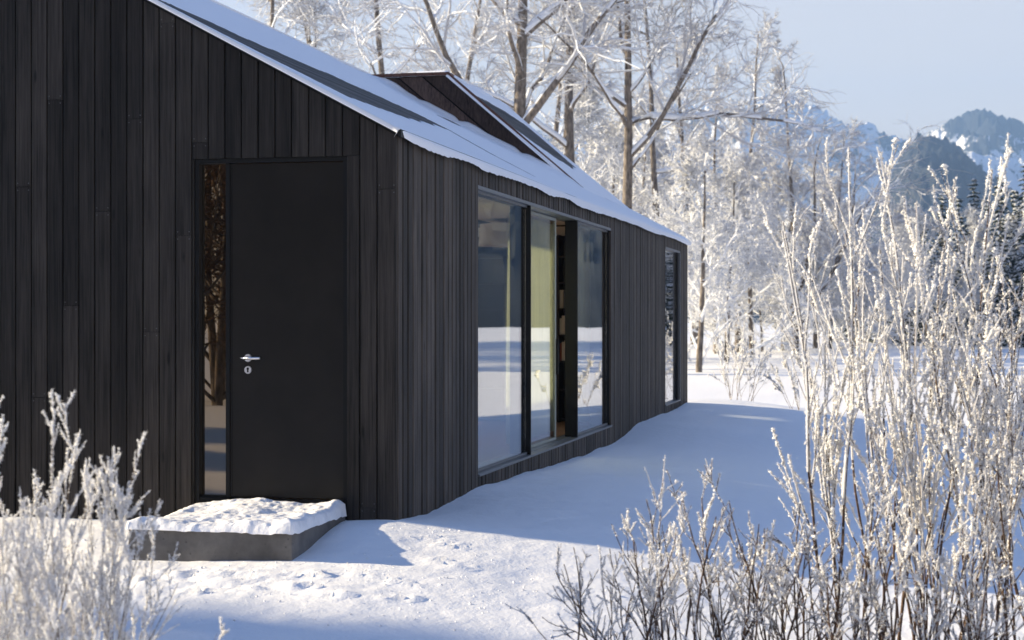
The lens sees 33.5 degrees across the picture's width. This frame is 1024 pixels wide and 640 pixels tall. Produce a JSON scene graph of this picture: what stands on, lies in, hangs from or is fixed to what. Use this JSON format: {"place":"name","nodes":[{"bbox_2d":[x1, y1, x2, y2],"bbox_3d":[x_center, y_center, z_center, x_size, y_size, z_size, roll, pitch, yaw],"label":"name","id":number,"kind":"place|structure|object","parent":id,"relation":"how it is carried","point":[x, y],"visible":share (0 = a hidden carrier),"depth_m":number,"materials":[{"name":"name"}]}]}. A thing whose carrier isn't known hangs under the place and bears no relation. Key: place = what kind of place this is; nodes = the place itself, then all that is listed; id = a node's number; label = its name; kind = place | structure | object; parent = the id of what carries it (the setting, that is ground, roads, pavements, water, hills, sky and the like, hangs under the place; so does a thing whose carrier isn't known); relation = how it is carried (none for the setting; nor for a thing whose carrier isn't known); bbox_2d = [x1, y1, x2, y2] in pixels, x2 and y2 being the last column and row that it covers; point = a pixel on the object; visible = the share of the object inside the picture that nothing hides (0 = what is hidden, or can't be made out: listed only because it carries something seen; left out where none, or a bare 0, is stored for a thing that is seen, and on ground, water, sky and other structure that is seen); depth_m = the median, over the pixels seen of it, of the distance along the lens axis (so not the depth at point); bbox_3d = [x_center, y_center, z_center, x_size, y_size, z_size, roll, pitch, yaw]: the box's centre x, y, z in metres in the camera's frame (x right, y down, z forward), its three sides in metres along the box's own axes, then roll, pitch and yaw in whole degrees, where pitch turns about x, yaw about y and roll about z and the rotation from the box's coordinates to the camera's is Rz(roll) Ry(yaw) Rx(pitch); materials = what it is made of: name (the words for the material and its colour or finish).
{"place":"outdoors","nodes":[
{"label":"outdoors","id":0,"kind":"place"},
{"bbox_2d":[0,323,1023,639],"bbox_3d":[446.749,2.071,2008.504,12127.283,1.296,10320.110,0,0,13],"label":"snowy ground","id":1,"kind":"structure","parent":0,"point":[532,519],"depth_m":12.24,"materials":[{"name":"white snow"}]},
{"bbox_2d":[9,574,89,639],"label":"frosted weed","id":2,"kind":"object","parent":1,"relation":"on","point":[53,619],"visible":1,"depth_m":6.47,"materials":[{"name":"white plant"}]},
{"bbox_2d":[0,395,100,639],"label":"frosted weed","id":3,"kind":"object","parent":1,"relation":"on","point":[71,569],"visible":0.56,"depth_m":7.05,"materials":[{"name":"white plant"}]},
{"bbox_2d":[0,414,149,639],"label":"frosted weed","id":4,"kind":"object","parent":1,"relation":"on","point":[41,514],"visible":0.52,"depth_m":7.21,"materials":[{"name":"white plant"}]},
{"bbox_2d":[3,389,162,639],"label":"frosted weed","id":5,"kind":"object","parent":1,"relation":"on","point":[102,587],"visible":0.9,"depth_m":7.11,"materials":[{"name":"white plant"}]},
{"bbox_2d":[0,458,179,639],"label":"frosted weed","id":6,"kind":"object","parent":1,"relation":"on","point":[148,596],"visible":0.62,"depth_m":7.28,"materials":[{"name":"white plant"}]},
{"bbox_2d":[68,563,229,639],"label":"frosted weed","id":7,"kind":"object","parent":1,"relation":"on","point":[168,617],"visible":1,"depth_m":6.95,"materials":[{"name":"white plant"}]},
{"bbox_2d":[129,517,344,561],"bbox_3d":[-1.934,1.759,12.119,1.186,0.652,1.153,0,0,13],"label":"concrete step","id":8,"kind":"object","parent":1,"relation":"on","point":[212,546],"visible":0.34,"depth_m":11.56,"materials":[{"name":"grey concrete"}]},
{"bbox_2d":[126,497,346,534],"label":"step snow","id":9,"kind":"structure","parent":8,"relation":"on","point":[262,516],"depth_m":11.94,"materials":[{"name":"white snow"}]},
{"bbox_2d":[240,0,348,53],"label":"broadleaf tree","id":10,"kind":"object","parent":1,"relation":"on","point":[308,9],"visible":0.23,"depth_m":84.16,"materials":[{"name":"white plant"}]},
{"bbox_2d":[236,0,367,70],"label":"broadleaf tree","id":11,"kind":"object","parent":1,"relation":"on","point":[308,40],"visible":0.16,"depth_m":87.77,"materials":[{"name":"white plant"}]},
{"bbox_2d":[0,0,687,520],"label":"timber house","id":12,"kind":"structure","parent":1,"relation":"on","point":[228,270],"depth_m":12.94,"materials":[{"name":"black wood"}]},
{"bbox_2d":[230,162,342,498],"bbox_3d":[-1.686,0.078,12.701,0.901,2.507,0.118,0,0,13],"label":"door","id":13,"kind":"structure","parent":12,"relation":"in","point":[286,219],"depth_m":12.71,"materials":[{"name":"wood"}]},
{"bbox_2d":[210,0,369,73],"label":"roof snow","id":14,"kind":"structure","parent":12,"relation":"on","point":[240,13],"depth_m":23.63,"materials":[{"name":"white snow"}]},
{"bbox_2d":[149,0,691,245],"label":"roof snow","id":15,"kind":"structure","parent":12,"relation":"on","point":[548,176],"depth_m":18.82,"materials":[{"name":"white snow"}]},
{"bbox_2d":[382,70,507,105],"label":"roof snow","id":16,"kind":"structure","parent":12,"relation":"on","point":[476,88],"depth_m":27.56,"materials":[{"name":"white snow"}]},
{"bbox_2d":[479,220,508,246],"bbox_3d":[-0.070,-1.115,21.751,0.720,0.340,0.720,0,0,13],"label":"pendant lamp","id":17,"kind":"object","parent":12,"relation":"hanging from","point":[493,234],"visible":0.63,"depth_m":21.45,"materials":[{"name":"white paint"}]},
{"bbox_2d":[506,213,509,443],"bbox_3d":[0.018,0.090,18.074,0.096,2.430,0.423,0,0,13],"label":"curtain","id":18,"kind":"object","parent":12,"relation":"hanging from","point":[508,370],"visible":0.2,"depth_m":17.90,"materials":[{"name":"fabric"}]},
{"bbox_2d":[446,75,626,206],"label":"roof snow","id":19,"kind":"structure","parent":12,"relation":"on","point":[581,177],"depth_m":27.95,"materials":[{"name":"white snow"}]},
{"bbox_2d":[531,219,553,437],"bbox_3d":[0.295,0.090,19.221,0.065,2.430,1.822,0,0,13],"label":"curtain","id":20,"kind":"object","parent":12,"relation":"hanging from","point":[542,327],"visible":0.69,"depth_m":19.39,"materials":[{"name":"fabric"}]},
{"bbox_2d":[478,185,611,476],"bbox_3d":[0.394,0.096,18.478,0.234,2.562,7.242,0,0,13],"label":"window","id":21,"kind":"structure","parent":12,"relation":"in","point":[521,210],"depth_m":19.06,"materials":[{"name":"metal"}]},
{"bbox_2d":[578,232,589,421],"bbox_3d":[0.947,0.090,22.216,0.089,2.430,0.753,0,0,13],"label":"curtain","id":22,"kind":"object","parent":12,"relation":"hanging from","point":[583,327],"visible":0.98,"depth_m":22.04,"materials":[{"name":"fabric"}]},
{"bbox_2d":[665,247,680,405],"bbox_3d":[2.560,0.103,28.141,0.240,2.549,1.877,0,0,13],"label":"window","id":23,"kind":"structure","parent":12,"relation":"in","point":[672,257],"depth_m":28.46,"materials":[{"name":"glass"}]},
{"bbox_2d":[302,0,478,73],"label":"broadleaf tree","id":24,"kind":"object","parent":1,"relation":"on","point":[344,26],"visible":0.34,"depth_m":79.09,"materials":[{"name":"white plant"}]},
{"bbox_2d":[376,0,544,94],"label":"broadleaf tree","id":25,"kind":"object","parent":1,"relation":"on","point":[477,20],"visible":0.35,"depth_m":105.23,"materials":[{"name":"white plant"}]},
{"bbox_2d":[344,0,711,123],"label":"broadleaf tree","id":26,"kind":"object","parent":1,"relation":"on","point":[522,97],"visible":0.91,"depth_m":71.84,"materials":[{"name":"white plant"}]},
{"bbox_2d":[412,0,665,162],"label":"broadleaf tree","id":27,"kind":"object","parent":1,"relation":"on","point":[567,142],"visible":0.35,"depth_m":84.21,"materials":[{"name":"white plant"}]},
{"bbox_2d":[503,1,618,177],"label":"broadleaf tree","id":28,"kind":"object","parent":1,"relation":"on","point":[558,109],"visible":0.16,"depth_m":113.38,"materials":[{"name":"white plant"}]},
{"bbox_2d":[505,505,691,639],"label":"frosted shrub","id":29,"kind":"object","parent":1,"relation":"on","point":[646,579],"visible":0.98,"depth_m":8.58,"materials":[{"name":"white plant"}]},
{"bbox_2d":[538,56,660,211],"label":"frosted tree","id":30,"kind":"object","parent":1,"relation":"on","point":[581,126],"visible":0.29,"depth_m":102.58,"materials":[{"name":"white plant"}]},
{"bbox_2d":[576,97,697,329],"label":"frosted tree","id":31,"kind":"object","parent":1,"relation":"on","point":[616,180],"visible":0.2,"depth_m":112.67,"materials":[{"name":"white plant"}]},
{"bbox_2d":[600,105,699,287],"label":"frosted tree","id":32,"kind":"object","parent":1,"relation":"on","point":[645,126],"visible":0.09,"depth_m":120.42,"materials":[{"name":"white plant"}]},
{"bbox_2d":[455,0,861,208],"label":"broadleaf tree","id":33,"kind":"object","parent":1,"relation":"on","point":[628,121],"visible":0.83,"depth_m":74.42,"materials":[{"name":"white plant"}]},
{"bbox_2d":[555,508,767,639],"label":"frosted shrub","id":34,"kind":"object","parent":1,"relation":"on","point":[669,537],"visible":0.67,"depth_m":8.86,"materials":[{"name":"white plant"}]},
{"bbox_2d":[610,3,750,343],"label":"broadleaf tree","id":35,"kind":"object","parent":1,"relation":"on","point":[681,138],"visible":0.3,"depth_m":124.87,"materials":[{"name":"white plant"}]},
{"bbox_2d":[633,121,731,263],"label":"frosted tree","id":36,"kind":"object","parent":1,"relation":"on","point":[666,145],"visible":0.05,"depth_m":128.37,"materials":[{"name":"white plant"}]},
{"bbox_2d":[575,0,799,221],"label":"broadleaf tree","id":37,"kind":"object","parent":1,"relation":"on","point":[655,177],"visible":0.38,"depth_m":109.12,"materials":[{"name":"white plant"}]},
{"bbox_2d":[605,455,796,639],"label":"frosted shrub","id":38,"kind":"object","parent":1,"relation":"on","point":[736,588],"visible":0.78,"depth_m":8.74,"materials":[{"name":"white plant"}]},
{"bbox_2d":[644,57,771,351],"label":"broadleaf tree","id":39,"kind":"object","parent":1,"relation":"on","point":[716,128],"visible":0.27,"depth_m":93.42,"materials":[{"name":"white plant"}]},
{"bbox_2d":[649,133,775,371],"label":"frosted tree","id":40,"kind":"object","parent":1,"relation":"on","point":[704,270],"visible":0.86,"depth_m":72.05,"materials":[{"name":"white plant"}]},
{"bbox_2d":[688,238,748,353],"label":"frosted tree","id":41,"kind":"object","parent":1,"relation":"on","point":[711,325],"visible":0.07,"depth_m":89.65,"materials":[{"name":"white plant"}]},
{"bbox_2d":[708,310,776,400],"bbox_3d":[4.775,0.849,33.881,1.395,2.131,1.506,0,0,31],"label":"dry bush","id":42,"kind":"object","parent":1,"relation":"on","point":[762,365],"visible":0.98,"depth_m":33.73,"materials":[{"name":"white plant"}]},
{"bbox_2d":[683,147,818,354],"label":"frosted tree","id":43,"kind":"object","parent":1,"relation":"on","point":[763,291],"visible":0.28,"depth_m":87.09,"materials":[{"name":"white plant"}]},
{"bbox_2d":[695,9,807,351],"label":"broadleaf tree","id":44,"kind":"object","parent":1,"relation":"on","point":[767,27],"visible":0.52,"depth_m":93.08,"materials":[{"name":"white plant"}]},
{"bbox_2d":[677,146,843,361],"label":"frosted tree","id":45,"kind":"object","parent":1,"relation":"on","point":[736,183],"visible":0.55,"depth_m":80.69,"materials":[{"name":"white plant"}]},
{"bbox_2d":[718,243,806,351],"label":"frosted tree","id":46,"kind":"object","parent":1,"relation":"on","point":[770,321],"visible":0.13,"depth_m":93.79,"materials":[{"name":"white plant"}]},
{"bbox_2d":[666,469,868,639],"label":"frosted shrub","id":47,"kind":"object","parent":1,"relation":"on","point":[724,574],"visible":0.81,"depth_m":8.70,"materials":[{"name":"white plant"}]},
{"bbox_2d":[688,157,855,351],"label":"frosted tree","id":48,"kind":"object","parent":1,"relation":"on","point":[833,281],"visible":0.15,"depth_m":95.20,"materials":[{"name":"white plant"}]},
{"bbox_2d":[762,352,823,411],"bbox_3d":[5.027,1.163,30.006,1.082,1.238,0.654,0,0,23],"label":"dry bush","id":49,"kind":"object","parent":1,"relation":"on","point":[786,366],"visible":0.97,"depth_m":30.02,"materials":[{"name":"white plant"}]},
{"bbox_2d":[697,440,899,639],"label":"frosted shrub","id":50,"kind":"object","parent":1,"relation":"on","point":[783,600],"visible":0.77,"depth_m":8.72,"materials":[{"name":"white plant"}]},
{"bbox_2d":[764,243,854,347],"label":"frosted tree","id":51,"kind":"object","parent":1,"relation":"on","point":[818,264],"visible":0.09,"depth_m":96.93,"materials":[{"name":"white plant"}]},
{"bbox_2d":[762,163,898,347],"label":"frosted tree","id":52,"kind":"object","parent":1,"relation":"on","point":[815,337],"visible":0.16,"depth_m":104.00,"materials":[{"name":"white plant"}]},
{"bbox_2d":[700,37,971,350],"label":"broadleaf tree","id":53,"kind":"object","parent":1,"relation":"on","point":[832,243],"visible":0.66,"depth_m":92.63,"materials":[{"name":"white plant"}]},
{"bbox_2d":[796,117,885,348],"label":"broadleaf tree","id":54,"kind":"object","parent":1,"relation":"on","point":[851,133],"visible":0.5,"depth_m":99.41,"materials":[{"name":"white plant"}]},
{"bbox_2d":[833,307,861,341],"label":"spruce","id":55,"kind":"object","parent":1,"relation":"on","point":[845,331],"visible":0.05,"depth_m":139.82,"materials":[{"name":"white plant"}]},
{"bbox_2d":[763,135,932,639],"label":"frosted shrub","id":56,"kind":"object","parent":1,"relation":"on","point":[811,400],"visible":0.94,"depth_m":9.35,"materials":[{"name":"white plant"}]},
{"bbox_2d":[817,252,898,347],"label":"frosted tree","id":57,"kind":"object","parent":1,"relation":"on","point":[842,323],"visible":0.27,"depth_m":101.76,"materials":[{"name":"white plant"}]},
{"bbox_2d":[790,507,940,639],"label":"frosted shrub","id":58,"kind":"object","parent":1,"relation":"on","point":[855,603],"visible":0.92,"depth_m":8.43,"materials":[{"name":"white plant"}]},
{"bbox_2d":[853,237,877,342],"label":"spruce","id":59,"kind":"object","parent":1,"relation":"on","point":[870,340],"visible":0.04,"depth_m":134.88,"materials":[{"name":"green plant"}]},
{"bbox_2d":[804,189,948,346],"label":"frosted tree","id":60,"kind":"object","parent":1,"relation":"on","point":[910,300],"visible":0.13,"depth_m":107.36,"materials":[{"name":"white plant"}]},
{"bbox_2d":[869,241,899,342],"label":"spruce","id":61,"kind":"object","parent":1,"relation":"on","point":[889,322],"visible":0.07,"depth_m":127.85,"materials":[{"name":"green plant"}]},
{"bbox_2d":[857,193,948,346],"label":"frosted tree","id":62,"kind":"object","parent":1,"relation":"on","point":[907,243],"visible":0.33,"depth_m":111.06,"materials":[{"name":"white plant"}]},
{"bbox_2d":[881,203,924,344],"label":"spruce","id":63,"kind":"object","parent":1,"relation":"on","point":[911,325],"visible":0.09,"depth_m":119.73,"materials":[{"name":"green plant"}]},
{"bbox_2d":[836,476,978,639],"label":"frosted shrub","id":64,"kind":"object","parent":1,"relation":"on","point":[919,580],"visible":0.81,"depth_m":8.55,"materials":[{"name":"white plant"}]},
{"bbox_2d":[811,133,1014,639],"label":"frosted shrub","id":65,"kind":"object","parent":1,"relation":"on","point":[932,421],"visible":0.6,"depth_m":9.73,"materials":[{"name":"white plant"}]},
{"bbox_2d":[814,180,1023,639],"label":"frosted shrub","id":66,"kind":"object","parent":1,"relation":"on","point":[896,442],"visible":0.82,"depth_m":9.17,"materials":[{"name":"white plant"}]},
{"bbox_2d":[848,201,999,345],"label":"frosted tree","id":67,"kind":"object","parent":1,"relation":"on","point":[932,221],"visible":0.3,"depth_m":115.52,"materials":[{"name":"white plant"}]},
{"bbox_2d":[912,217,944,338],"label":"spruce","id":68,"kind":"object","parent":1,"relation":"on","point":[925,235],"visible":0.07,"depth_m":129.82,"materials":[{"name":"green plant"}]},
{"bbox_2d":[913,192,965,345],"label":"spruce","id":69,"kind":"object","parent":1,"relation":"on","point":[942,205],"visible":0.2,"depth_m":117.86,"materials":[{"name":"green plant"}]},
{"bbox_2d":[862,463,1023,639],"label":"frosted shrub","id":70,"kind":"object","parent":1,"relation":"on","point":[982,603],"visible":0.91,"depth_m":8.41,"materials":[{"name":"white plant"}]},
{"bbox_2d":[873,184,1023,621],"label":"frosted shrub","id":71,"kind":"object","parent":1,"relation":"on","point":[934,211],"visible":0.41,"depth_m":9.34,"materials":[{"name":"white plant"}]},
{"bbox_2d":[939,199,970,343],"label":"spruce","id":72,"kind":"object","parent":1,"relation":"on","point":[958,205],"visible":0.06,"depth_m":125.84,"materials":[{"name":"green plant"}]},
{"bbox_2d":[893,196,1023,639],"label":"frosted shrub","id":73,"kind":"object","parent":1,"relation":"on","point":[984,519],"visible":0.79,"depth_m":9.01,"materials":[{"name":"white plant"}]},
{"bbox_2d":[908,164,1023,639],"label":"frosted shrub","id":74,"kind":"object","parent":1,"relation":"on","point":[950,194],"visible":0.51,"depth_m":9.66,"materials":[{"name":"white plant"}]},
{"bbox_2d":[954,178,990,344],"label":"spruce","id":75,"kind":"object","parent":1,"relation":"on","point":[973,204],"visible":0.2,"depth_m":119.86,"materials":[{"name":"green plant"}]},
{"bbox_2d":[931,204,1020,337],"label":"frosted tree","id":76,"kind":"object","parent":1,"relation":"on","point":[972,219],"visible":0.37,"depth_m":119.00,"materials":[{"name":"white plant"}]},
{"bbox_2d":[931,536,1023,639],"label":"frosted shrub","id":77,"kind":"object","parent":1,"relation":"on","point":[955,557],"visible":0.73,"depth_m":8.57,"materials":[{"name":"white plant"}]},
{"bbox_2d":[953,201,1023,325],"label":"frosted tree","id":78,"kind":"object","parent":1,"relation":"on","point":[1015,227],"visible":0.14,"depth_m":123.83,"materials":[{"name":"white plant"}]},
{"bbox_2d":[978,199,998,320],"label":"spruce","id":79,"kind":"object","parent":1,"relation":"on","point":[986,208],"visible":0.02,"depth_m":131.89,"materials":[{"name":"green plant"}]},
{"bbox_2d":[971,172,1023,346],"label":"spruce","id":80,"kind":"object","parent":1,"relation":"on","point":[999,228],"visible":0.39,"depth_m":111.85,"materials":[{"name":"green plant"}]},
{"bbox_2d":[994,161,1023,347],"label":"spruce","id":81,"kind":"object","parent":1,"relation":"on","point":[1020,262],"visible":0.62,"depth_m":106.01,"materials":[{"name":"green plant"}]},
{"bbox_2d":[995,190,1023,335],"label":"spruce","id":82,"kind":"object","parent":1,"relation":"on","point":[1015,197],"visible":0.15,"depth_m":123.84,"materials":[{"name":"green plant"}]},
{"bbox_2d":[478,235,589,421],"bbox_3d":[0.145,0.115,22.927,2.005,2.500,0.290,0,0,13],"label":"bookcase","id":83,"kind":"object","parent":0,"point":[492,292],"visible":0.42,"depth_m":23.13,"materials":[{"name":"grey wood"}]},
{"bbox_2d":[560,343,561,360],"bbox_3d":[0.672,0.428,22.797,0.029,0.229,0.174,0,0,13],"label":"book","id":84,"kind":"object","parent":83,"relation":"on","point":[560,351],"visible":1,"depth_m":22.71,"materials":[{"name":"red paper"}]},
{"bbox_2d":[560,318,561,333],"bbox_3d":[0.668,0.085,22.792,0.025,0.215,0.185,0,0,13],"label":"book","id":85,"kind":"object","parent":83,"relation":"on","point":[560,325],"visible":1,"depth_m":22.70,"materials":[{"name":"beige paper"}]},
{"bbox_2d":[560,290,562,307],"bbox_3d":[0.680,-0.280,22.791,0.049,0.245,0.182,0,0,13],"label":"book","id":86,"kind":"object","parent":83,"relation":"on","point":[561,298],"visible":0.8,"depth_m":22.70,"materials":[{"name":"beige paper"}]},
{"bbox_2d":[562,342,563,360],"bbox_3d":[0.701,0.418,22.780,0.032,0.250,0.195,0,0,13],"label":"book","id":87,"kind":"object","parent":83,"relation":"on","point":[562,351],"visible":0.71,"depth_m":22.68,"materials":[{"name":"beige paper"}]},
{"bbox_2d":[562,316,564,333],"bbox_3d":[0.708,0.067,22.785,0.050,0.250,0.181,0,0,13],"label":"book","id":88,"kind":"object","parent":83,"relation":"on","point":[563,324],"visible":0.51,"depth_m":22.70,"materials":[{"name":"beige paper"}]},
{"bbox_2d":[563,290,564,307],"bbox_3d":[0.715,-0.276,22.782,0.019,0.237,0.184,0,0,13],"label":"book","id":89,"kind":"object","parent":83,"relation":"on","point":[563,298],"visible":0.49,"depth_m":22.69,"materials":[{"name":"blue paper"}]},
{"bbox_2d":[215,0,1023,140],"label":"sky","id":90,"kind":"structure","parent":0,"point":[934,62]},
{"bbox_2d":[536,94,1023,297],"bbox_3d":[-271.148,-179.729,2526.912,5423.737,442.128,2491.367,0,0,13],"label":"mountain","id":91,"kind":"structure","parent":0,"point":[978,136],"depth_m":2564.18,"materials":[{"name":"white snow"}]},
{"bbox_2d":[688,132,1023,322],"bbox_3d":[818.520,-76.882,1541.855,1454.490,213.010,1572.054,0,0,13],"label":"wooded hill","id":92,"kind":"structure","parent":0,"point":[954,157],"depth_m":1404.52,"materials":[{"name":"grey plant"}]}
]}

